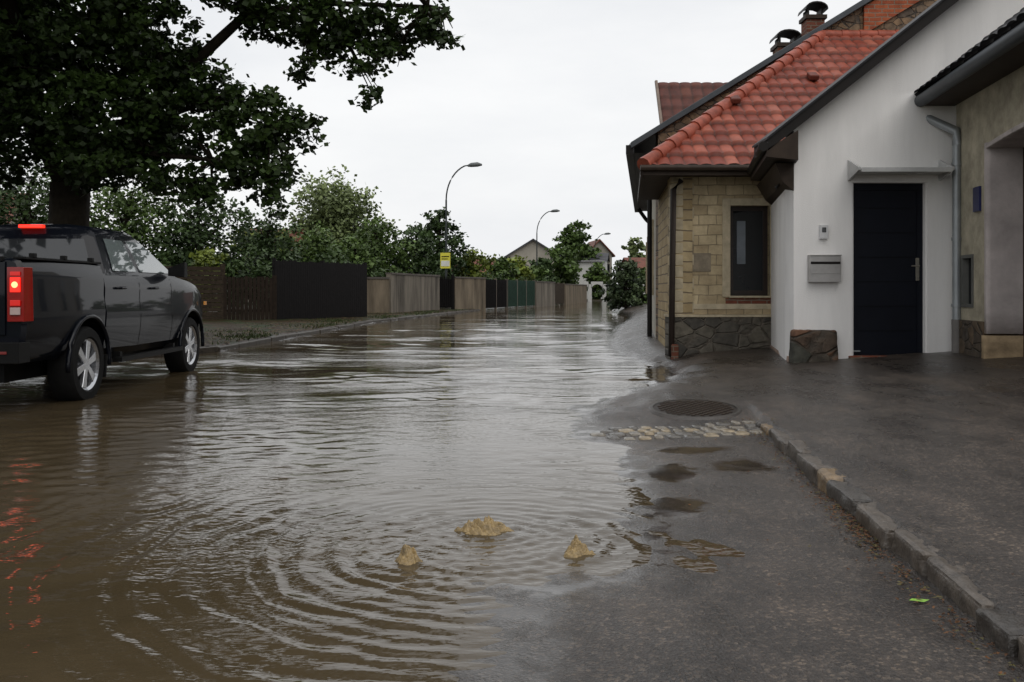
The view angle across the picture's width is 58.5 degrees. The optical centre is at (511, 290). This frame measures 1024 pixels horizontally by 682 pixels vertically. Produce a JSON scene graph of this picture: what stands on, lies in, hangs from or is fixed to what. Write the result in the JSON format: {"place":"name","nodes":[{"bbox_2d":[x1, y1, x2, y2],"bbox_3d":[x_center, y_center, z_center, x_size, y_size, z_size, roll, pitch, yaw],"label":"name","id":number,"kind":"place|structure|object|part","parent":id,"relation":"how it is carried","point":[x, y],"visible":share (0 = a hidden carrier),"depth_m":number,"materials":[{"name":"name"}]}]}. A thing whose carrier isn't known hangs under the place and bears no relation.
{"place":"outdoors","nodes":[
{"label":"outdoors","id":0,"kind":"place"},
{"bbox_2d":[0,301,744,681],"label":"flood water","id":1,"kind":"structure","parent":0,"point":[260,513],"depth_m":4.77,"materials":[{"name":"brown liquid"}]},
{"bbox_2d":[0,224,206,400],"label":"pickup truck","id":2,"kind":"object","parent":1,"relation":"on","point":[82,308],"visible":0.99,"depth_m":9.72,"materials":[{"name":"black paint"}]},
{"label":"windows","id":3,"kind":"part","parent":2,"relation":"part of","materials":[{"name":"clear glass"}]},
{"bbox_2d":[395,544,422,564],"bbox_3d":[-0.417,1.073,3.696,0.135,0.099,0.114,0,0,-35],"label":"water surge","id":4,"kind":"object","parent":1,"relation":"on","point":[408,555],"visible":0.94,"depth_m":3.67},
{"bbox_2d":[454,515,513,535],"bbox_3d":[-0.136,1.071,4.164,0.307,0.102,0.184,0,0,17],"label":"water surge","id":5,"kind":"object","parent":1,"relation":"on","point":[489,526],"visible":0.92,"depth_m":4.14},
{"bbox_2d":[563,534,595,557],"bbox_3d":[0.274,1.069,3.802,0.156,0.106,0.116,0,0,-24],"label":"water surge","id":6,"kind":"object","parent":1,"relation":"on","point":[576,548],"visible":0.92,"depth_m":3.78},
{"bbox_2d":[199,310,1022,681],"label":"kerb","id":7,"kind":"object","parent":1,"relation":"on","point":[849,524],"visible":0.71,"depth_m":4.09,"materials":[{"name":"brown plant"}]},
{"bbox_2d":[0,0,860,283],"label":"sky","id":8,"kind":"structure","parent":0,"point":[549,97],"materials":[{"name":"white"}]},
{"bbox_2d":[149,299,1023,681],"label":"road","id":9,"kind":"structure","parent":0,"point":[875,431],"depth_m":3.99,"materials":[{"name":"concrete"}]},
{"bbox_2d":[0,0,464,226],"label":"maple tree","id":10,"kind":"object","parent":9,"relation":"on","point":[76,150],"visible":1,"depth_m":13.70,"materials":[{"name":"green plant"}]},
{"bbox_2d":[223,275,276,319],"bbox_3d":[-8.298,0.360,28.957,1.672,1.680,0.122,0,0,-30],"label":"board fence","id":11,"kind":"object","parent":9,"relation":"on","point":[268,309],"visible":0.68,"depth_m":28.90,"materials":[{"name":"brown wood"}]},
{"bbox_2d":[145,309,479,357],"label":"kerb","id":12,"kind":"structure","parent":9,"relation":"on","point":[243,344],"depth_m":21.45,"materials":[{"name":"grey concrete"}]},
{"bbox_2d":[272,258,366,319],"bbox_3d":[-6.531,0.085,31.598,0.122,2.230,5.069,0,0,26],"label":"black fence","id":13,"kind":"object","parent":9,"relation":"on","point":[313,290],"visible":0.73,"depth_m":31.38,"materials":[{"name":"black metal"}]},
{"bbox_2d":[205,309,462,344],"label":"verge grass","id":14,"kind":"structure","parent":9,"relation":"on","point":[251,335],"depth_m":24.49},
{"bbox_2d":[161,263,224,319],"bbox_3d":[-10.598,0.185,27.554,3.834,2.030,0.130,0,0,-32],"label":"wooden fence","id":15,"kind":"object","parent":14,"relation":"on","point":[198,270],"visible":0.34,"depth_m":28.26,"materials":[{"name":"brown wood"}]},
{"bbox_2d":[154,244,553,309],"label":"undergrowth","id":16,"kind":"object","parent":9,"relation":"on","point":[328,257],"visible":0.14,"depth_m":34.43,"materials":[{"name":"green plant"}]},
{"bbox_2d":[367,277,389,312],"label":"beige garden wall","id":17,"kind":"structure","parent":9,"relation":"on","point":[377,294],"depth_m":38.85,"materials":[{"name":"beige concrete"}]},
{"bbox_2d":[385,272,439,312],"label":"concrete garden wall","id":18,"kind":"structure","parent":9,"relation":"on","point":[409,292],"depth_m":42.11,"materials":[{"name":"grey concrete"}]},
{"bbox_2d":[440,252,449,307],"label":"yellow street sign","id":19,"kind":"object","parent":9,"relation":"on","point":[445,260],"visible":0.79,"depth_m":49.78,"materials":[{"name":"yellow metal"}]},
{"bbox_2d":[445,162,481,307],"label":"street lamp","id":20,"kind":"object","parent":9,"relation":"on","point":[476,164],"visible":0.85,"depth_m":49.95,"materials":[{"name":"grey metal"}]},
{"bbox_2d":[451,277,485,309],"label":"concrete garden wall","id":21,"kind":"structure","parent":9,"relation":"on","point":[469,292],"depth_m":48.96,"materials":[{"name":"beige concrete"}]},
{"bbox_2d":[436,274,453,308],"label":"black gate","id":22,"kind":"structure","parent":21,"relation":"attached to","point":[446,292],"depth_m":47.44,"materials":[{"name":"black metal"}]},
{"bbox_2d":[486,279,506,309],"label":"dark gate","id":23,"kind":"structure","parent":9,"relation":"on","point":[496,293],"depth_m":52.55,"materials":[{"name":"metal"}]},
{"bbox_2d":[507,279,534,308],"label":"green garden gate","id":24,"kind":"structure","parent":9,"relation":"on","point":[520,293],"depth_m":57.01,"materials":[{"name":"metal"}]},
{"bbox_2d":[535,281,555,306],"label":"concrete garden wall","id":25,"kind":"structure","parent":9,"relation":"on","point":[544,293],"depth_m":62.49,"materials":[{"name":"beige concrete"}]},
{"bbox_2d":[536,209,559,265],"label":"street lamp","id":26,"kind":"object","parent":9,"relation":"on","point":[555,210],"visible":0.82,"depth_m":78.96,"materials":[{"name":"grey metal"}]},
{"bbox_2d":[555,283,564,304],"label":"brown gate","id":27,"kind":"structure","parent":9,"relation":"on","point":[559,293],"depth_m":68.16,"materials":[{"name":"brown wood"}]},
{"bbox_2d":[565,284,586,304],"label":"concrete garden wall","id":28,"kind":"structure","parent":9,"relation":"on","point":[575,293],"depth_m":75.18,"materials":[{"name":"beige concrete"}]},
{"bbox_2d":[579,282,605,301],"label":"white arched gate","id":29,"kind":"structure","parent":9,"relation":"on","point":[589,286],"depth_m":88.00,"materials":[{"name":"white paint"}]},
{"bbox_2d":[598,257,645,310],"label":"juniper shrub","id":30,"kind":"object","parent":9,"relation":"on","point":[629,285],"visible":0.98,"depth_m":43.25,"materials":[{"name":"green plant"}]},
{"bbox_2d":[658,177,691,345],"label":"side wall","id":31,"kind":"structure","parent":9,"relation":"on","point":[663,251],"depth_m":14.69,"materials":[{"name":"yellow stone"}]},
{"bbox_2d":[641,164,750,199],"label":"roof soffit","id":32,"kind":"structure","parent":31,"relation":"on","point":[653,187],"depth_m":14.81,"materials":[{"name":"black wood"}]},
{"bbox_2d":[638,165,750,202],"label":"eaves fascia","id":33,"kind":"structure","parent":32,"relation":"attached to","point":[693,170],"depth_m":13.11,"materials":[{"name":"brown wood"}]},
{"bbox_2d":[637,30,898,169],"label":"hip tiles","id":34,"kind":"object","parent":32,"relation":"on","point":[663,149],"visible":0.73,"depth_m":15.05,"materials":[{"name":"red tile"}]},
{"bbox_2d":[652,35,890,164],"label":"roof front","id":35,"kind":"structure","parent":32,"relation":"on","point":[734,133],"depth_m":14.78,"materials":[{"name":"red tile"}]},
{"bbox_2d":[730,72,818,103],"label":"vent tiles","id":36,"kind":"object","parent":35,"relation":"on","point":[735,99],"visible":0.45,"depth_m":15.38,"materials":[{"name":"red ceramic"}]},
{"bbox_2d":[590,420,763,439],"bbox_3d":[1.258,1.104,6.982,1.343,0.148,0.678,0,0,0],"label":"cobblestone gutter","id":37,"kind":"object","parent":9,"relation":"on","point":[719,427],"visible":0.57,"depth_m":6.92,"materials":[{"name":"grey stone"}]},
{"bbox_2d":[648,399,741,420],"bbox_3d":[1.550,1.010,7.750,0.828,0.089,0.828,0,0,0],"label":"manhole cover","id":38,"kind":"object","parent":9,"relation":"on","point":[688,409],"visible":1,"depth_m":7.66,"materials":[{"name":"metal"}]},
{"bbox_2d":[664,177,770,358],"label":"front wall","id":39,"kind":"structure","parent":9,"relation":"on","point":[715,321],"depth_m":13.70,"materials":[{"name":"yellow stone"}]},
{"bbox_2d":[668,178,682,355],"bbox_3d":[2.440,-0.344,13.607,0.230,2.650,0.093,0,0,-8],"label":"downpipe","id":40,"kind":"object","parent":39,"relation":"attached to","point":[672,259],"visible":0.98,"depth_m":13.56,"materials":[{"name":"black metal"}]},
{"bbox_2d":[671,344,678,359],"bbox_3d":[2.410,0.940,13.540,0.100,0.280,0.120,0,0,0],"label":"pipe shoe","id":41,"kind":"object","parent":40,"relation":"attached to","point":[674,351],"visible":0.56,"depth_m":13.48,"materials":[{"name":"red brick"}]},
{"bbox_2d":[669,177,693,314],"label":"quoins","id":42,"kind":"object","parent":39,"relation":"attached to","point":[679,261],"visible":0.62,"depth_m":13.69,"materials":[{"name":"beige stone"}]},
{"bbox_2d":[692,244,710,271],"bbox_3d":[2.800,-0.490,13.701,0.360,0.420,0.018,0,0,0],"label":"plaster patch","id":43,"kind":"object","parent":39,"relation":"attached to","point":[702,262],"visible":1,"depth_m":13.69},
{"bbox_2d":[722,198,770,297],"bbox_3d":[3.540,-0.635,13.725,0.780,1.490,0.150,0,0,0],"label":"window surround","id":44,"kind":"object","parent":39,"relation":"attached to","point":[727,203],"visible":0.7,"depth_m":13.68,"materials":[{"name":"beige stone"}]},
{"bbox_2d":[737,221,744,263],"bbox_3d":[3.465,-0.725,13.825,0.130,0.650,0.006,0,0,0],"label":"curtain","id":45,"kind":"object","parent":44,"relation":"hanging from","point":[740,242],"visible":1,"depth_m":13.82,"materials":[{"name":"fabric"}]},
{"bbox_2d":[730,206,767,295],"bbox_3d":[3.565,-0.595,13.830,0.590,1.350,0.060,0,0,0],"label":"window","id":46,"kind":"structure","parent":44,"relation":"in","point":[749,277],"depth_m":13.83,"materials":[{"name":"black glass"}]},
{"bbox_2d":[770,345,788,360],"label":"side plinth","id":47,"kind":"structure","parent":9,"relation":"on","point":[777,351],"depth_m":12.71,"materials":[{"name":"grey stone"}]},
{"bbox_2d":[656,0,936,339],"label":"gable wall","id":48,"kind":"structure","parent":9,"relation":"on","point":[854,20],"depth_m":17.20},
{"bbox_2d":[629,0,871,147],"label":"verge coping","id":49,"kind":"object","parent":48,"relation":"on","point":[728,85],"visible":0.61,"depth_m":17.05,"materials":[{"name":"grey metal"}]},
{"bbox_2d":[789,329,838,362],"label":"stone plinth","id":50,"kind":"structure","parent":9,"relation":"on","point":[812,345],"depth_m":11.09,"materials":[{"name":"brown stone"}]},
{"bbox_2d":[848,355,885,358],"bbox_3d":[4.630,0.860,11.220,1.020,0.120,0.160,0,0,0],"label":"door step","id":51,"kind":"object","parent":9,"relation":"on","point":[858,356],"depth_m":11.14,"materials":[{"name":"red brick"}]},
{"bbox_2d":[755,420,1023,665],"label":"kerb","id":52,"kind":"structure","parent":9,"relation":"on","point":[1002,630],"depth_m":3.57,"materials":[{"name":"concrete"}]},
{"bbox_2d":[771,0,1023,359],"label":"walls","id":53,"kind":"structure","parent":9,"relation":"on","point":[875,116],"depth_m":11.20,"materials":[{"name":"white paint"}]},
{"bbox_2d":[819,225,827,238],"bbox_3d":[3.810,-0.715,11.176,0.100,0.170,0.044,0,0,0],"label":"intercom","id":54,"kind":"object","parent":53,"relation":"attached to","point":[823,231],"visible":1,"depth_m":11.16,"materials":[{"name":"white plastic"}]},
{"bbox_2d":[808,255,841,281],"bbox_3d":[3.810,-0.268,11.144,0.380,0.335,0.108,0,0,0],"label":"letterbox","id":55,"kind":"object","parent":53,"relation":"attached to","point":[824,268],"visible":1,"depth_m":11.11,"materials":[{"name":"silver metal"}]},
{"bbox_2d":[747,0,958,204],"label":"verge and eaves","id":56,"kind":"object","parent":53,"relation":"on","point":[773,161],"visible":0.99,"depth_m":10.92,"materials":[{"name":"brown wood"}]},
{"bbox_2d":[852,183,926,355],"bbox_3d":[4.630,-0.260,11.310,0.920,2.120,0.180,0,0,0],"label":"front door","id":57,"kind":"structure","parent":53,"relation":"attached to","point":[889,246],"depth_m":11.30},
{"bbox_2d":[911,258,919,280],"bbox_3d":[4.960,-0.260,11.247,0.120,0.280,0.076,0,0,0],"label":"door handle","id":58,"kind":"object","parent":57,"relation":"attached to","point":[916,265],"visible":1,"depth_m":11.27,"materials":[{"name":"metal"}]},
{"bbox_2d":[848,160,954,180],"bbox_3d":[4.680,-1.470,11.012,1.140,0.258,0.375,0,0,0],"label":"door canopy","id":59,"kind":"object","parent":53,"relation":"attached to","point":[943,170],"visible":1,"depth_m":10.93,"materials":[{"name":"grey metal"}]},
{"bbox_2d":[914,7,1023,92],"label":"roof","id":60,"kind":"structure","parent":53,"relation":"on","point":[1004,27],"depth_m":9.46,"materials":[{"name":"tile"}]},
{"bbox_2d":[915,19,1023,96],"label":"roof verge","id":61,"kind":"structure","parent":60,"relation":"attached to","point":[965,60],"depth_m":11.09,"materials":[{"name":"black metal"}]},
{"bbox_2d":[956,66,1023,357],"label":"walls","id":62,"kind":"structure","parent":9,"relation":"on","point":[991,112],"depth_m":10.42,"materials":[{"name":"beige paint"}]},
{"bbox_2d":[951,145,960,352],"bbox_3d":[5.360,-0.465,11.020,0.120,2.570,0.120,0,0,0],"label":"downpipe","id":63,"kind":"object","parent":62,"relation":"attached to","point":[956,237],"visible":0.79,"depth_m":10.98,"materials":[{"name":"metal"}]},
{"bbox_2d":[961,254,973,307],"bbox_3d":[5.402,-0.110,10.755,0.105,0.620,0.384,0,0,8],"label":"window","id":64,"kind":"structure","parent":62,"relation":"attached to","point":[967,280],"depth_m":10.90,"materials":[{"name":"grey glass"}]},
{"bbox_2d":[914,21,1023,144],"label":"gutter","id":65,"kind":"object","parent":62,"relation":"attached to","point":[1004,44],"visible":0.98,"depth_m":9.59,"materials":[{"name":"grey metal"}]},
{"bbox_2d":[925,41,1023,105],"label":"soffit","id":66,"kind":"structure","parent":62,"relation":"attached to","point":[1003,65],"depth_m":9.75,"materials":[{"name":"brown wood"}]},
{"bbox_2d":[973,186,980,211],"bbox_3d":[5.306,-1.040,10.432,0.023,0.280,0.202,0,0,8],"label":"blue number plate","id":67,"kind":"object","parent":62,"relation":"attached to","point":[976,199],"visible":1,"depth_m":10.41,"materials":[{"name":"metal"}]},
{"bbox_2d":[981,122,1023,358],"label":"gateway reveal","id":68,"kind":"object","parent":62,"relation":"attached to","point":[1003,233],"visible":0.88,"depth_m":10.11,"materials":[{"name":"white paint"}]},
{"bbox_2d":[1023,147,1023,356],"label":"gate","id":69,"kind":"structure","parent":62,"relation":"attached to","point":[1023,251],"depth_m":10.06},
{"bbox_2d":[652,200,655,338],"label":"street wall","id":70,"kind":"structure","parent":0,"point":[654,295],"depth_m":18.62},
{"bbox_2d":[626,145,651,335],"bbox_3d":[3.449,-0.810,23.543,0.733,3.820,13.112,0,0,8],"label":"gutter","id":71,"kind":"object","parent":70,"relation":"on","point":[632,157],"visible":0.6,"depth_m":18.56,"materials":[{"name":"brown dark metal"}]},
{"bbox_2d":[634,135,655,152],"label":"roof","id":72,"kind":"structure","parent":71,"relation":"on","point":[648,146],"depth_m":18.63,"materials":[{"name":"tile"}]},
{"bbox_2d":[769,29,801,53],"bbox_3d":[5.800,-4.185,19.400,0.521,2.570,0.560,0,0,0],"label":"chimney","id":73,"kind":"object","parent":72,"relation":"on","point":[792,35],"visible":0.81,"depth_m":19.26,"materials":[{"name":"black metal"}]},
{"bbox_2d":[798,1,827,35],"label":"chimney","id":74,"kind":"object","parent":72,"relation":"on","point":[808,22],"visible":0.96,"depth_m":19.41,"materials":[{"name":"red brick"}]},
{"bbox_2d":[646,219,653,294],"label":"street windows","id":75,"kind":"structure","parent":70,"relation":"in","point":[652,259],"depth_m":19.28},
{"bbox_2d":[658,82,727,121],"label":"dormer roof","id":76,"kind":"structure","parent":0,"point":[676,98],"depth_m":24.72,"materials":[{"name":"red tile"}]},
{"bbox_2d":[655,80,662,123],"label":"dormer trim","id":77,"kind":"structure","parent":76,"relation":"attached to","point":[658,102],"depth_m":24.58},
{"bbox_2d":[863,0,919,29],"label":"brick parapet","id":78,"kind":"structure","parent":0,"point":[876,13],"depth_m":17.13,"materials":[{"name":"brick"}]},
{"label":"ground","id":79,"kind":"structure","parent":0,"visible":0},
{"bbox_2d":[0,193,21,223],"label":"red roof house","id":80,"kind":"structure","parent":79,"relation":"on","point":[11,222],"depth_m":39.41,"materials":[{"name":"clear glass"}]},
{"bbox_2d":[0,160,144,244],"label":"hedge tree","id":81,"kind":"object","parent":79,"relation":"on","point":[22,203],"visible":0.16,"depth_m":33.19,"materials":[{"name":"green plant"}]},
{"bbox_2d":[89,181,186,265],"bbox_3d":[-14.912,-1.449,35.062,4.844,5.707,5.177,0,0,-33],"label":"hedge tree","id":82,"kind":"object","parent":79,"relation":"on","point":[128,213],"visible":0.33,"depth_m":34.48,"materials":[{"name":"green plant"}]},
{"bbox_2d":[134,182,274,311],"bbox_3d":[-11.934,-1.431,35.361,5.261,5.671,5.387,0,0,40],"label":"hedge tree","id":83,"kind":"object","parent":79,"relation":"on","point":[192,232],"visible":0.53,"depth_m":35.07,"materials":[{"name":"green plant"}]},
{"bbox_2d":[187,247,229,311],"bbox_3d":[-10.463,-0.064,31.423,2.090,2.934,1.765,0,0,22],"label":"shrub","id":84,"kind":"object","parent":79,"relation":"on","point":[206,257],"visible":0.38,"depth_m":31.36,"materials":[{"name":"green plant"}]},
{"bbox_2d":[221,226,302,307],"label":"shrub","id":85,"kind":"object","parent":79,"relation":"on","point":[251,244],"visible":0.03,"depth_m":45.34,"materials":[{"name":"green plant"}]},
{"bbox_2d":[231,208,308,304],"bbox_3d":[-9.968,-1.047,37.926,3.655,4.902,3.454,0,0,39],"label":"hedge tree","id":86,"kind":"object","parent":79,"relation":"on","point":[271,227],"visible":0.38,"depth_m":37.72,"materials":[{"name":"green plant"}]},
{"bbox_2d":[243,229,303,302],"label":"red roof house","id":87,"kind":"structure","parent":79,"relation":"on","point":[292,234],"depth_m":65.42,"materials":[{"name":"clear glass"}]},
{"bbox_2d":[281,220,350,262],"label":"shrub","id":88,"kind":"object","parent":79,"relation":"on","point":[320,243],"visible":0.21,"depth_m":43.48,"materials":[{"name":"green plant"}]},
{"bbox_2d":[283,164,399,257],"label":"walnut tree","id":89,"kind":"object","parent":79,"relation":"on","point":[339,211],"visible":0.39,"depth_m":66.46,"materials":[{"name":"green plant"}]},
{"bbox_2d":[334,234,385,276],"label":"shrub","id":90,"kind":"object","parent":79,"relation":"on","point":[371,262],"visible":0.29,"depth_m":45.61,"materials":[{"name":"green plant"}]},
{"bbox_2d":[339,214,420,274],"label":"shrub","id":91,"kind":"object","parent":79,"relation":"on","point":[376,238],"visible":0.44,"depth_m":49.67,"materials":[{"name":"green plant"}]},
{"bbox_2d":[386,229,456,276],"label":"shrub","id":92,"kind":"object","parent":79,"relation":"on","point":[424,247],"visible":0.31,"depth_m":51.62,"materials":[{"name":"green plant"}]},
{"bbox_2d":[406,207,474,278],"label":"cherry tree","id":93,"kind":"object","parent":79,"relation":"on","point":[435,225],"visible":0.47,"depth_m":59.62,"materials":[{"name":"green plant"}]},
{"bbox_2d":[447,247,496,278],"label":"shrub","id":94,"kind":"object","parent":79,"relation":"on","point":[476,269],"visible":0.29,"depth_m":61.67,"materials":[{"name":"green plant"}]},
{"bbox_2d":[486,254,519,279],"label":"shrub","id":95,"kind":"object","parent":79,"relation":"on","point":[497,267],"visible":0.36,"depth_m":65.62,"materials":[{"name":"green plant"}]},
{"bbox_2d":[494,255,534,280],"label":"shrub","id":96,"kind":"object","parent":79,"relation":"on","point":[524,270],"visible":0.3,"depth_m":70.60,"materials":[{"name":"green plant"}]},
{"bbox_2d":[504,239,560,272],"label":"white gabled house","id":97,"kind":"structure","parent":79,"relation":"on","point":[528,249],"depth_m":99.50,"materials":[{"name":"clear paint"}]},
{"bbox_2d":[530,265,551,281],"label":"shrub","id":98,"kind":"object","parent":79,"relation":"on","point":[539,272],"visible":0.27,"depth_m":75.77,"materials":[{"name":"green plant"}]},
{"bbox_2d":[528,257,558,282],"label":"shrub","id":99,"kind":"object","parent":79,"relation":"on","point":[546,262],"visible":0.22,"depth_m":81.61,"materials":[{"name":"green plant"}]},
{"bbox_2d":[544,242,582,283],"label":"shrub","id":100,"kind":"object","parent":79,"relation":"on","point":[566,269],"visible":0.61,"depth_m":83.20,"materials":[{"name":"green plant"}]},
{"bbox_2d":[552,219,608,266],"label":"ash tree","id":101,"kind":"object","parent":79,"relation":"on","point":[573,236],"visible":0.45,"depth_m":109.24,"materials":[{"name":"green plant"}]},
{"bbox_2d":[574,253,609,298],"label":"white long house","id":102,"kind":"structure","parent":79,"relation":"on","point":[584,265],"depth_m":107.79,"materials":[{"name":"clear paint"}]},
{"bbox_2d":[582,261,612,298],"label":"shrub","id":103,"kind":"object","parent":79,"relation":"on","point":[595,273],"visible":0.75,"depth_m":97.55,"materials":[{"name":"green plant"}]},
{"bbox_2d":[587,239,614,281],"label":"brick gabled house","id":104,"kind":"structure","parent":79,"relation":"on","point":[602,246],"depth_m":114.59,"materials":[{"name":"beige"}]},
{"bbox_2d":[616,257,645,293],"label":"red roof house","id":105,"kind":"structure","parent":79,"relation":"on","point":[642,261],"depth_m":87.00,"materials":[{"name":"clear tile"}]},
{"bbox_2d":[621,237,645,257],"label":"birch tree","id":106,"kind":"object","parent":79,"relation":"on","point":[632,248],"visible":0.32,"depth_m":107.67,"materials":[{"name":"green plant"}]},
{"bbox_2d":[622,267,646,303],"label":"shrub","id":107,"kind":"object","parent":79,"relation":"on","point":[644,298],"visible":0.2,"depth_m":46.77,"materials":[{"name":"green plant"}]}
]}

